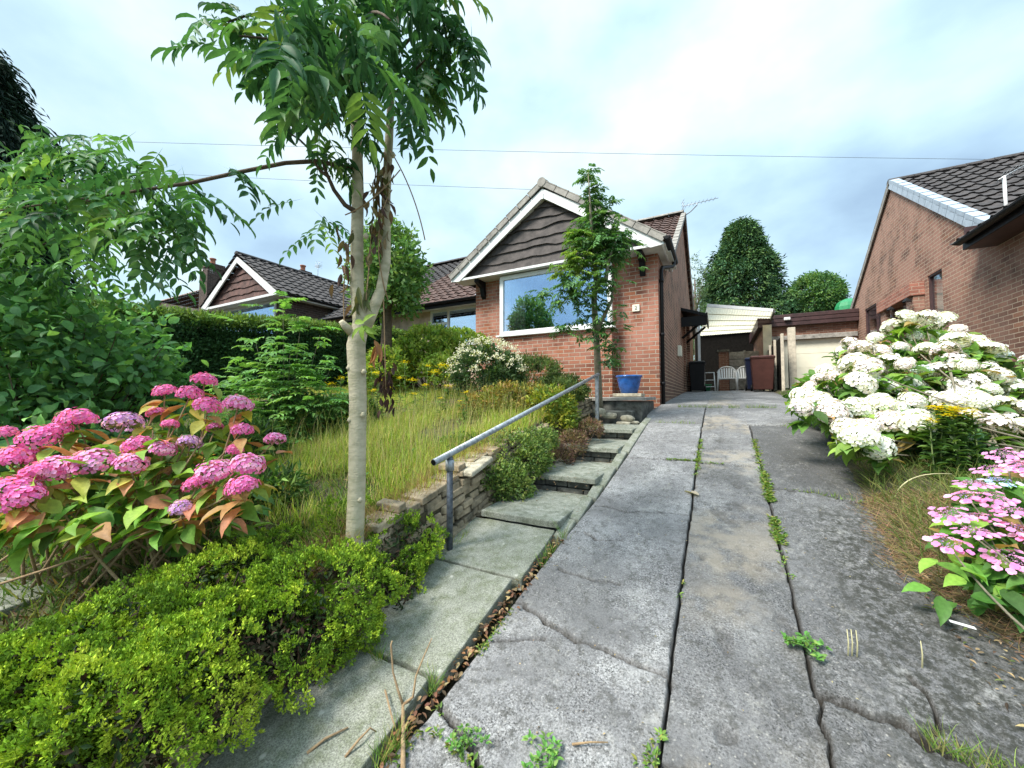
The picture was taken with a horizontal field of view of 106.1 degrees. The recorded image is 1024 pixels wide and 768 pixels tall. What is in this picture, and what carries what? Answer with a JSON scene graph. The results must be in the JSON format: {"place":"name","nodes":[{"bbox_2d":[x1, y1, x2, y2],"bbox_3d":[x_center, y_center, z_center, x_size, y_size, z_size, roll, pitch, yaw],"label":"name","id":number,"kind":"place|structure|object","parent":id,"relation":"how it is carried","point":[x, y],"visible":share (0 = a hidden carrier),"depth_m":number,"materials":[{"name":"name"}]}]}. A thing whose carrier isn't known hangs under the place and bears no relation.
{"place":"outdoors","nodes":[
{"label":"outdoors","id":0,"kind":"place"},
{"bbox_2d":[0,408,486,704],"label":"shade grass","id":1,"kind":"structure","parent":0,"point":[56,574],"depth_m":2.21,"materials":[{"name":"green plant"}]},
{"bbox_2d":[131,171,530,189],"bbox_3d":[-12.026,-10.984,20.502,27.757,2.956,0.018,0,-2,6],"label":"overhead cable","id":2,"kind":"object","parent":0,"point":[349,182],"visible":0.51,"depth_m":19.85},
{"bbox_2d":[196,517,554,767],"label":"path","id":3,"kind":"structure","parent":0,"point":[470,580],"depth_m":1.72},
{"bbox_2d":[307,727,347,754],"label":"fallen twig","id":4,"kind":"object","parent":3,"relation":"on","point":[320,742],"visible":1,"depth_m":1.41,"materials":[{"name":"brown wood"}]},
{"bbox_2d":[344,727,375,757],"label":"fallen twig","id":5,"kind":"object","parent":3,"relation":"on","point":[355,743],"visible":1,"depth_m":1.38,"materials":[{"name":"brown wood"}]},
{"bbox_2d":[384,689,395,727],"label":"fallen twig","id":6,"kind":"object","parent":3,"relation":"on","point":[386,695],"visible":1,"depth_m":1.49,"materials":[{"name":"brown wood"}]},
{"bbox_2d":[167,385,592,530],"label":"meadow grass","id":7,"kind":"structure","parent":0,"point":[525,421],"depth_m":3.58,"materials":[{"name":"green plant"}]},
{"bbox_2d":[0,387,1023,767],"bbox_3d":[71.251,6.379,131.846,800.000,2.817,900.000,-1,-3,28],"label":"ground","id":8,"kind":"structure","parent":0,"point":[422,709],"depth_m":2.19,"materials":[{"name":"soil"}]},
{"bbox_2d":[0,577,49,618],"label":"stone slab","id":9,"kind":"structure","parent":8,"relation":"on","point":[9,598],"depth_m":1.92,"materials":[{"name":"grey stone"}]},
{"bbox_2d":[0,50,130,301],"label":"spruce","id":10,"kind":"object","parent":8,"relation":"on","point":[16,109],"visible":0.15,"depth_m":9.65,"materials":[{"name":"green plant"}]},
{"bbox_2d":[0,115,197,394],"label":"leaning ash","id":11,"kind":"object","parent":8,"relation":"on","point":[91,161],"visible":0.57,"depth_m":2.77,"materials":[{"name":"green plant"}]},
{"bbox_2d":[0,260,208,516],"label":"lilac shrub","id":12,"kind":"object","parent":8,"relation":"on","point":[76,368],"visible":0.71,"depth_m":3.08,"materials":[{"name":"green plant"}]},
{"bbox_2d":[0,371,292,602],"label":"pink hydrangea","id":13,"kind":"object","parent":8,"relation":"on","point":[136,499],"visible":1,"depth_m":1.87,"materials":[{"name":"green plant"}]},
{"bbox_2d":[159,290,198,311],"bbox_3d":[-26.870,-2.209,29.935,13.500,8.900,6.073,-1,-3,28],"label":"bungalow","id":14,"kind":"object","parent":8,"relation":"on","point":[186,299],"visible":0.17,"depth_m":29.54,"materials":[{"name":"tile"}]},
{"bbox_2d":[0,295,417,426],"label":"hedge","id":15,"kind":"object","parent":8,"relation":"on","point":[211,346],"visible":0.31,"depth_m":7.37,"materials":[{"name":"green plant"}]},
{"bbox_2d":[0,486,451,767],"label":"spreading shrub","id":16,"kind":"object","parent":8,"relation":"on","point":[162,638],"visible":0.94,"depth_m":1.39,"materials":[{"name":"green plant"}]},
{"bbox_2d":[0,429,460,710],"bbox_3d":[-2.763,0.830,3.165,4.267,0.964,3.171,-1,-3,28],"label":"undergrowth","id":17,"kind":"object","parent":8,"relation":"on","point":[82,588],"visible":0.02,"depth_m":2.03,"materials":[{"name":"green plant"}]},
{"bbox_2d":[0,0,492,549],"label":"ash tree","id":18,"kind":"object","parent":8,"relation":"on","point":[302,62],"visible":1,"depth_m":1.88,"materials":[{"name":"green plant"}]},
{"bbox_2d":[167,390,385,519],"bbox_3d":[-2.025,0.538,4.013,2.293,1.010,2.572,-1,-3,28],"label":"dark fern clump","id":19,"kind":"object","parent":8,"relation":"on","point":[264,425],"visible":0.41,"depth_m":3.57,"materials":[{"name":"green plant"}]},
{"bbox_2d":[186,290,371,448],"bbox_3d":[-2.604,0.023,4.267,1.895,2.015,1.096,0,-2,-6],"label":"ash sapling","id":20,"kind":"object","parent":8,"relation":"on","point":[291,391],"visible":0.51,"depth_m":4.17,"materials":[{"name":"green plant"}]},
{"bbox_2d":[198,251,466,336],"bbox_3d":[-9.016,-2.910,19.242,16.618,8.412,11.219,-1,-3,28],"label":"neighbouring bungalow","id":21,"kind":"object","parent":8,"relation":"on","point":[253,280],"visible":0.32,"depth_m":13.48,"materials":[{"name":"tile"}]},
{"bbox_2d":[224,300,276,333],"bbox_3d":[-9.249,-1.997,13.485,3.300,1.510,0.060,-1,-3,28],"label":"window","id":22,"kind":"structure","parent":21,"relation":"in","point":[264,309],"depth_m":13.20,"materials":[{"name":"white paint"}]},
{"bbox_2d":[342,315,381,336],"bbox_3d":[-5.091,-1.713,12.967,2.000,1.100,0.060,-1,-3,28],"label":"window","id":23,"kind":"structure","parent":21,"relation":"in","point":[349,320],"depth_m":12.67,"materials":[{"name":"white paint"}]},
{"bbox_2d":[326,377,346,428],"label":"ragwort","id":24,"kind":"object","parent":8,"relation":"on","point":[341,380],"visible":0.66,"depth_m":4.69,"materials":[{"name":"green plant"}]},
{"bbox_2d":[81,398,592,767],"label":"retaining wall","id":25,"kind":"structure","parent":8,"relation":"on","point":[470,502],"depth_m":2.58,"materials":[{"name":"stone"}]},
{"bbox_2d":[367,366,382,420],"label":"ragwort","id":26,"kind":"object","parent":8,"relation":"on","point":[372,389],"visible":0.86,"depth_m":4.95,"materials":[{"name":"green plant"}]},
{"bbox_2d":[335,212,434,398],"bbox_3d":[-2.026,-1.296,6.298,1.580,3.123,1.390,-1,-3,28],"label":"tree","id":27,"kind":"object","parent":8,"relation":"on","point":[406,285],"visible":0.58,"depth_m":6.05,"materials":[{"name":"green plant"}]},
{"bbox_2d":[293,391,480,506],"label":"meadow weeds","id":28,"kind":"object","parent":8,"relation":"on","point":[397,431],"visible":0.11,"depth_m":4.36,"materials":[{"name":"green plant"}]},
{"bbox_2d":[281,425,518,595],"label":"dry grass","id":29,"kind":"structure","parent":8,"relation":"on","point":[343,535],"depth_m":2.42,"materials":[{"name":"green plant"}]},
{"bbox_2d":[268,372,549,491],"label":"seeding grass","id":30,"kind":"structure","parent":8,"relation":"on","point":[431,431],"depth_m":3.74,"materials":[{"name":"green plant"}]},
{"bbox_2d":[345,321,493,391],"bbox_3d":[-1.572,-0.471,7.030,2.332,1.336,2.382,-1,-3,28],"label":"yellow green bush","id":31,"kind":"object","parent":8,"relation":"on","point":[411,347],"visible":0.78,"depth_m":6.48,"materials":[{"name":"green plant"}]},
{"bbox_2d":[387,360,471,424],"bbox_3d":[-1.020,0.075,4.958,1.284,0.849,0.824,-1,-2,14],"label":"ragwort","id":32,"kind":"object","parent":8,"relation":"on","point":[444,407],"visible":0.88,"depth_m":5.00,"materials":[{"name":"green plant"}]},
{"bbox_2d":[445,334,528,398],"bbox_3d":[-0.384,-0.198,5.574,1.375,0.989,1.073,-1,-3,28],"label":"white daisy bush","id":33,"kind":"object","parent":8,"relation":"on","point":[460,374],"visible":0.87,"depth_m":5.33,"materials":[{"name":"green plant"}]},
{"bbox_2d":[435,422,560,503],"bbox_3d":[-0.138,0.725,3.619,1.285,0.700,1.087,0,-2,2],"label":"cotoneaster","id":34,"kind":"object","parent":8,"relation":"on","point":[516,469],"visible":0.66,"depth_m":3.45,"materials":[{"name":"green plant"}]},
{"bbox_2d":[457,379,556,417],"bbox_3d":[-0.034,0.212,4.900,1.328,0.559,0.752,0,-2,-6],"label":"bronze shrub","id":35,"kind":"object","parent":8,"relation":"on","point":[505,386],"visible":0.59,"depth_m":4.74,"materials":[{"name":"yellow plant"}]},
{"bbox_2d":[431,373,599,550],"bbox_3d":[0.367,0.520,3.963,0.057,1.489,3.529,-1,-3,29],"label":"handrail","id":36,"kind":"object","parent":8,"relation":"on","point":[449,462],"visible":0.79,"depth_m":2.69,"materials":[{"name":"metal"}]},
{"bbox_2d":[493,350,592,402],"bbox_3d":[0.372,-0.101,5.783,1.708,0.863,0.999,-1,-3,28],"label":"heather cushion","id":37,"kind":"object","parent":8,"relation":"on","point":[555,375],"visible":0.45,"depth_m":5.58,"materials":[{"name":"green plant"}]},
{"bbox_2d":[392,177,708,408],"bbox_3d":[2.009,-2.219,13.256,8.440,6.535,11.223,-1,-3,28],"label":"bungalow","id":38,"kind":"object","parent":8,"relation":"on","point":[493,279],"visible":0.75,"depth_m":7.94,"materials":[{"name":"brick"}]},
{"bbox_2d":[430,305,475,344],"bbox_3d":[-1.373,-1.620,10.818,2.500,1.105,0.120,-1,-3,28],"label":"window","id":39,"kind":"structure","parent":38,"relation":"in","point":[461,317],"depth_m":10.97,"materials":[{"name":"white paint"}]},
{"bbox_2d":[496,262,615,337],"bbox_3d":[0.796,-1.687,7.761,2.540,1.325,0.120,-1,-3,28],"label":"window","id":40,"kind":"structure","parent":38,"relation":"in","point":[518,316],"depth_m":7.99,"materials":[{"name":"white paint"}]},
{"bbox_2d":[681,198,716,215],"bbox_3d":[5.637,-5.373,11.612,1.042,0.349,0.741,-1,-3,28],"label":"tv aerial","id":41,"kind":"object","parent":38,"relation":"attached to","point":[695,206],"visible":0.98,"depth_m":11.57,"materials":[{"name":"metal"}]},
{"bbox_2d":[523,382,582,434],"bbox_3d":[0.499,0.328,4.691,0.773,0.705,0.714,-1,-3,28],"label":"golden shrub","id":42,"kind":"object","parent":8,"relation":"on","point":[565,408],"visible":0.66,"depth_m":4.50,"materials":[{"name":"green plant"}]},
{"bbox_2d":[481,418,651,551],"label":"garden steps","id":43,"kind":"structure","parent":8,"relation":"on","point":[546,510],"depth_m":3.39,"materials":[{"name":"concrete"}]},
{"bbox_2d":[593,408,639,424],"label":"rubble stones","id":44,"kind":"object","parent":43,"relation":"on","point":[627,419],"visible":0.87,"depth_m":5.48,"materials":[{"name":"grey stone"}]},
{"bbox_2d":[549,414,605,464],"bbox_3d":[0.716,0.614,4.290,0.443,0.565,1.079,-2,-3,43],"label":"brown heather","id":45,"kind":"object","parent":8,"relation":"on","point":[577,436],"visible":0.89,"depth_m":4.15,"materials":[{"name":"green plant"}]},
{"bbox_2d":[589,397,655,423],"bbox_3d":[1.466,0.542,6.500,1.637,0.657,1.422,-1,-3,28],"label":"concrete landing","id":46,"kind":"object","parent":8,"relation":"on","point":[639,409],"visible":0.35,"depth_m":5.83,"materials":[{"name":"grey concrete"}]},
{"bbox_2d":[528,163,649,408],"bbox_3d":[1.016,-1.292,5.256,1.480,3.426,1.044,1,-3,-29],"label":"slim ash","id":47,"kind":"object","parent":46,"relation":"on","point":[600,251],"visible":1,"depth_m":5.22,"materials":[{"name":"green plant"}]},
{"bbox_2d":[613,393,644,396],"bbox_3d":[1.991,0.190,6.560,0.470,0.055,0.360,-1,-3,28],"label":"paving block","id":48,"kind":"object","parent":46,"relation":"on","point":[628,395],"depth_m":6.40,"materials":[{"name":"beige stone"}]},
{"bbox_2d":[616,375,642,392],"bbox_3d":[1.995,0.009,6.565,0.440,0.305,0.440,-1,-3,28],"label":"flower pot","id":49,"kind":"object","parent":48,"relation":"on","point":[628,383],"visible":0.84,"depth_m":6.42,"materials":[{"name":"blue ceramic"}]},
{"bbox_2d":[690,252,708,357],"bbox_3d":[10.453,-3.503,21.927,1.620,8.222,1.834,0,-2,-7],"label":"birch tree","id":50,"kind":"object","parent":8,"relation":"on","point":[696,300],"visible":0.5,"depth_m":21.87,"materials":[{"name":"green plant"}]},
{"bbox_2d":[693,329,753,390],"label":"dark shed","id":51,"kind":"structure","parent":8,"relation":"on","point":[711,345],"depth_m":17.99,"materials":[{"name":"wood"}]},
{"bbox_2d":[717,349,729,390],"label":"brick pier","id":52,"kind":"structure","parent":8,"relation":"on","point":[723,362],"depth_m":15.09,"materials":[{"name":"brick"}]},
{"bbox_2d":[693,214,801,360],"bbox_3d":[14.724,-5.082,24.648,8.937,11.802,9.616,-1,-3,28],"label":"conifer","id":53,"kind":"object","parent":8,"relation":"on","point":[746,255],"visible":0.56,"depth_m":23.84,"materials":[{"name":"green plant"}]},
{"bbox_2d":[768,338,781,390],"bbox_3d":[7.976,-0.432,11.772,0.080,1.640,3.345,-1,-3,28],"label":"slatted fence","id":54,"kind":"object","parent":8,"relation":"on","point":[775,349],"visible":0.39,"depth_m":11.05,"materials":[{"name":"wood"}]},
{"bbox_2d":[780,334,784,390],"bbox_3d":[7.169,-0.457,10.192,0.070,1.760,0.070,-1,-3,28],"label":"gate post","id":55,"kind":"object","parent":8,"relation":"on","point":[782,361],"visible":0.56,"depth_m":10.17,"materials":[{"name":"concrete"}]},
{"bbox_2d":[787,327,796,388],"bbox_3d":[7.736,-0.559,10.630,0.170,2.000,0.170,-1,-3,28],"label":"gate post","id":56,"kind":"object","parent":8,"relation":"on","point":[791,346],"visible":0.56,"depth_m":10.57,"materials":[{"name":"concrete"}]},
{"bbox_2d":[749,308,858,387],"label":"garage","id":57,"kind":"structure","parent":8,"relation":"on","point":[820,335],"depth_m":12.78,"materials":[{"name":"wood"}]},
{"bbox_2d":[784,337,849,387],"bbox_3d":[10.021,-0.539,12.809,2.000,1.940,0.035,-1,-3,28],"label":"door","id":58,"kind":"structure","parent":57,"relation":"in","point":[809,352],"depth_m":12.84,"materials":[{"name":"beige paint"}]},
{"bbox_2d":[782,269,851,312],"bbox_3d":[18.064,-3.092,22.896,3.554,7.481,3.282,-1,-3,28],"label":"round tree","id":59,"kind":"object","parent":8,"relation":"on","point":[830,291],"visible":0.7,"depth_m":22.08,"materials":[{"name":"green plant"}]},
{"bbox_2d":[835,298,852,309],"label":"green dome","id":60,"kind":"structure","parent":8,"relation":"on","point":[844,304],"depth_m":20.27,"materials":[{"name":"plastic"}]},
{"bbox_2d":[782,309,1023,475],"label":"white hydrangea","id":61,"kind":"object","parent":8,"relation":"on","point":[866,401],"visible":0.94,"depth_m":3.41,"materials":[{"name":"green plant"}]},
{"bbox_2d":[895,473,947,495],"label":"grass stalk","id":62,"kind":"object","parent":8,"relation":"on","point":[901,486],"depth_m":2.56,"materials":[{"name":"beige plant"}]},
{"bbox_2d":[846,485,1023,652],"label":"trampled grass","id":63,"kind":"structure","parent":8,"relation":"on","point":[868,505],"depth_m":2.12,"materials":[{"name":"brown plant"}]},
{"bbox_2d":[949,620,976,629],"bbox_3d":[1.843,0.985,1.576,0.072,0.009,0.020,-2,-3,36],"label":"plant label","id":64,"kind":"object","parent":63,"relation":"on","point":[965,625],"visible":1,"depth_m":1.57,"materials":[{"name":"white paint"}]},
{"bbox_2d":[850,152,1023,374],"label":"brick house","id":65,"kind":"structure","parent":8,"relation":"on","point":[952,237],"depth_m":7.55,"materials":[{"name":"brick"}]},
{"bbox_2d":[865,304,880,342],"bbox_3d":[10.276,-1.663,10.810,0.060,1.220,1.750,-1,-3,28],"label":"window","id":66,"kind":"structure","parent":65,"relation":"in","point":[867,310],"depth_m":11.30,"materials":[{"name":"brown wood"}]},
{"bbox_2d":[886,306,895,319],"bbox_3d":[9.053,-1.656,9.059,0.369,0.370,0.147,-1,-3,28],"label":"wall lantern","id":67,"kind":"object","parent":65,"relation":"attached to","point":[890,308],"depth_m":9.09,"materials":[{"name":"black plastic"}]},
{"bbox_2d":[876,281,925,372],"bbox_3d":[9.191,-0.947,9.120,0.237,2.450,2.000,-1,-3,28],"label":"porch hood","id":68,"kind":"object","parent":65,"relation":"attached to","point":[914,292],"visible":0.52,"depth_m":8.61,"materials":[{"name":"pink brick"}]},
{"bbox_2d":[902,298,924,312],"bbox_3d":[8.632,-1.686,8.280,0.369,0.370,0.147,-1,-3,28],"label":"wall lantern","id":69,"kind":"object","parent":65,"relation":"attached to","point":[906,300],"depth_m":8.30,"materials":[{"name":"black plastic"}]},
{"bbox_2d":[928,269,941,311],"bbox_3d":[8.659,-1.602,7.809,0.060,1.350,0.600,-1,-3,28],"label":"window","id":70,"kind":"structure","parent":65,"relation":"in","point":[931,288],"depth_m":8.05,"materials":[{"name":"brown wood"}]},
{"bbox_2d":[996,163,1023,205],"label":"tv aerial","id":71,"kind":"object","parent":65,"relation":"attached to","point":[1004,185],"visible":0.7,"depth_m":5.99,"materials":[{"name":"white paint"}]},
{"bbox_2d":[916,403,991,479],"bbox_3d":[3.103,0.396,2.714,0.396,0.554,0.267,-1,-3,28],"label":"ragwort","id":72,"kind":"object","parent":8,"relation":"on","point":[961,423],"visible":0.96,"depth_m":2.70,"materials":[{"name":"green plant"}]},
{"bbox_2d":[891,411,1017,476],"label":"leafy weeds","id":73,"kind":"object","parent":8,"relation":"on","point":[983,437],"visible":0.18,"depth_m":2.81,"materials":[{"name":"green plant"}]},
{"bbox_2d":[902,439,1023,504],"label":"bank grass","id":74,"kind":"structure","parent":8,"relation":"on","point":[974,475],"depth_m":2.64,"materials":[{"name":"green plant"}]},
{"bbox_2d":[902,447,1023,632],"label":"lacecap hydrangea","id":75,"kind":"object","parent":8,"relation":"on","point":[989,539],"visible":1,"depth_m":1.70,"materials":[{"name":"pink plant"}]},
{"bbox_2d":[0,0,1023,358],"label":"sky","id":76,"kind":"structure","parent":0,"point":[887,83],"materials":[{"name":"white"}]},
{"bbox_2d":[78,140,984,159],"bbox_3d":[0.187,-14.743,24.005,79.169,1.701,0.022,0,-2,0],"label":"overhead cable","id":77,"kind":"object","parent":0,"point":[556,152],"visible":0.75,"depth_m":23.99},
{"bbox_2d":[383,390,1023,767],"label":"driveway","id":78,"kind":"structure","parent":0,"point":[620,586],"depth_m":1.69,"materials":[{"name":"concrete"}]},
{"bbox_2d":[390,638,431,767],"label":"forked stem","id":79,"kind":"object","parent":78,"relation":"on","point":[403,761],"visible":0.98,"depth_m":1.52,"materials":[{"name":"brown plant"}]},
{"bbox_2d":[364,520,572,767],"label":"weeds","id":80,"kind":"object","parent":78,"relation":"on","point":[461,749],"visible":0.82,"depth_m":1.41,"materials":[{"name":"green plant"}]},
{"bbox_2d":[446,723,491,750],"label":"leafy weed","id":81,"kind":"object","parent":78,"relation":"on","point":[463,737],"visible":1,"depth_m":1.37,"materials":[{"name":"green plant"}]},
{"bbox_2d":[521,729,564,767],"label":"leafy weed","id":82,"kind":"object","parent":78,"relation":"on","point":[551,752],"visible":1,"depth_m":1.29,"materials":[{"name":"green plant"}]},
{"bbox_2d":[572,741,607,745],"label":"fallen twig","id":83,"kind":"object","parent":78,"relation":"on","point":[580,743],"visible":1,"depth_m":1.32,"materials":[{"name":"brown wood"}]},
{"bbox_2d":[631,438,723,767],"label":"weeds","id":84,"kind":"object","parent":78,"relation":"on","point":[655,762],"visible":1,"depth_m":1.32,"materials":[{"name":"green plant"}]},
{"bbox_2d":[688,361,705,391],"bbox_3d":[5.752,-0.245,11.939,0.471,0.979,0.596,-1,-3,28],"label":"wheelie bin","id":85,"kind":"object","parent":78,"relation":"on","point":[697,374],"visible":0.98,"depth_m":11.73,"materials":[{"name":"black plastic"}]},
{"bbox_2d":[380,413,1023,767],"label":"leaf litter","id":86,"kind":"object","parent":78,"relation":"on","point":[456,675],"visible":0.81,"depth_m":1.61,"materials":[{"name":"brown plant"}]},
{"bbox_2d":[705,384,711,390],"bbox_3d":[6.268,0.129,12.418,0.320,0.220,0.320,-1,-3,28],"label":"garden tub","id":87,"kind":"object","parent":78,"relation":"on","point":[708,388],"visible":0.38,"depth_m":12.29,"materials":[{"name":"green plastic"}]},
{"bbox_2d":[705,372,715,390],"bbox_3d":[6.237,-0.072,12.158,0.340,0.608,0.425,-1,-3,28],"label":"step ladder","id":88,"kind":"object","parent":78,"relation":"on","point":[714,386],"visible":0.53,"depth_m":12.03,"materials":[{"name":"grey metal"}]},
{"bbox_2d":[717,366,738,390],"bbox_3d":[7.149,-0.196,12.799,0.628,0.854,0.628,-1,-3,28],"label":"garden chair","id":89,"kind":"object","parent":78,"relation":"on","point":[719,375],"visible":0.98,"depth_m":12.91,"materials":[{"name":"white plastic"}]},
{"bbox_2d":[697,304,774,390],"bbox_3d":[8.253,-1.060,14.282,2.436,3.105,4.326,-1,-3,28],"label":"carport","id":90,"kind":"object","parent":78,"relation":"on","point":[726,319],"visible":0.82,"depth_m":13.25,"materials":[{"name":"beige plastic"}]},
{"bbox_2d":[736,366,745,389],"bbox_3d":[7.689,-0.203,12.621,0.628,0.854,0.628,-1,-3,28],"label":"garden chair","id":91,"kind":"object","parent":78,"relation":"on","point":[739,375],"visible":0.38,"depth_m":12.86,"materials":[{"name":"white plastic"}]},
{"bbox_2d":[729,350,758,389],"bbox_3d":[9.307,-0.401,15.006,1.444,1.847,0.100,-1,-3,28],"label":"panel fence","id":92,"kind":"object","parent":78,"relation":"on","point":[740,357],"visible":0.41,"depth_m":15.18,"materials":[{"name":"grey wood"}]},
{"bbox_2d":[744,358,764,390],"bbox_3d":[7.217,-0.310,11.434,0.531,1.019,0.665,-1,-3,28],"label":"wheelie bin","id":93,"kind":"object","parent":78,"relation":"on","point":[748,374],"visible":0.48,"depth_m":11.29,"materials":[{"name":"blue plastic"}]},
{"bbox_2d":[749,355,775,390],"bbox_3d":[7.126,-0.316,10.972,0.591,1.039,0.734,-1,-3,28],"label":"wheelie bin","id":94,"kind":"object","parent":78,"relation":"on","point":[762,371],"visible":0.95,"depth_m":10.71,"materials":[{"name":"brown plastic"}]},
{"bbox_2d":[751,438,794,579],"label":"weeds","id":95,"kind":"object","parent":78,"relation":"on","point":[768,494],"visible":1,"depth_m":2.78,"materials":[{"name":"green plant"}]},
{"bbox_2d":[659,403,889,504],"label":"joint weeds","id":96,"kind":"object","parent":78,"relation":"on","point":[746,406],"visible":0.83,"depth_m":4.46,"materials":[{"name":"green plant"}]},
{"bbox_2d":[780,631,832,660],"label":"leafy weed","id":97,"kind":"object","parent":78,"relation":"on","point":[798,641],"visible":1,"depth_m":1.60,"materials":[{"name":"green plant"}]},
{"bbox_2d":[847,630,848,655],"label":"grass stalk","id":98,"kind":"object","parent":78,"relation":"on","point":[848,644],"depth_m":1.55,"materials":[{"name":"beige plant"}]},
{"bbox_2d":[851,630,852,655],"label":"grass stalk","id":99,"kind":"object","parent":78,"relation":"on","point":[852,644],"depth_m":1.55,"materials":[{"name":"beige plant"}]},
{"bbox_2d":[856,631,857,656],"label":"grass stalk","id":100,"kind":"object","parent":78,"relation":"on","point":[857,645],"depth_m":1.54,"materials":[{"name":"beige plant"}]},
{"bbox_2d":[920,641,922,667],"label":"grass stalk","id":101,"kind":"object","parent":78,"relation":"on","point":[921,656],"depth_m":1.47,"materials":[{"name":"beige plant"}]},
{"bbox_2d":[907,710,1023,767],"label":"crack grass","id":102,"kind":"structure","parent":78,"relation":"on","point":[959,750],"depth_m":1.19,"materials":[{"name":"green plant"}]},
{"bbox_2d":[834,438,1023,633],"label":"verge grass","id":103,"kind":"structure","parent":0,"point":[901,481],"depth_m":2.50,"materials":[{"name":"green plant"}]}
]}

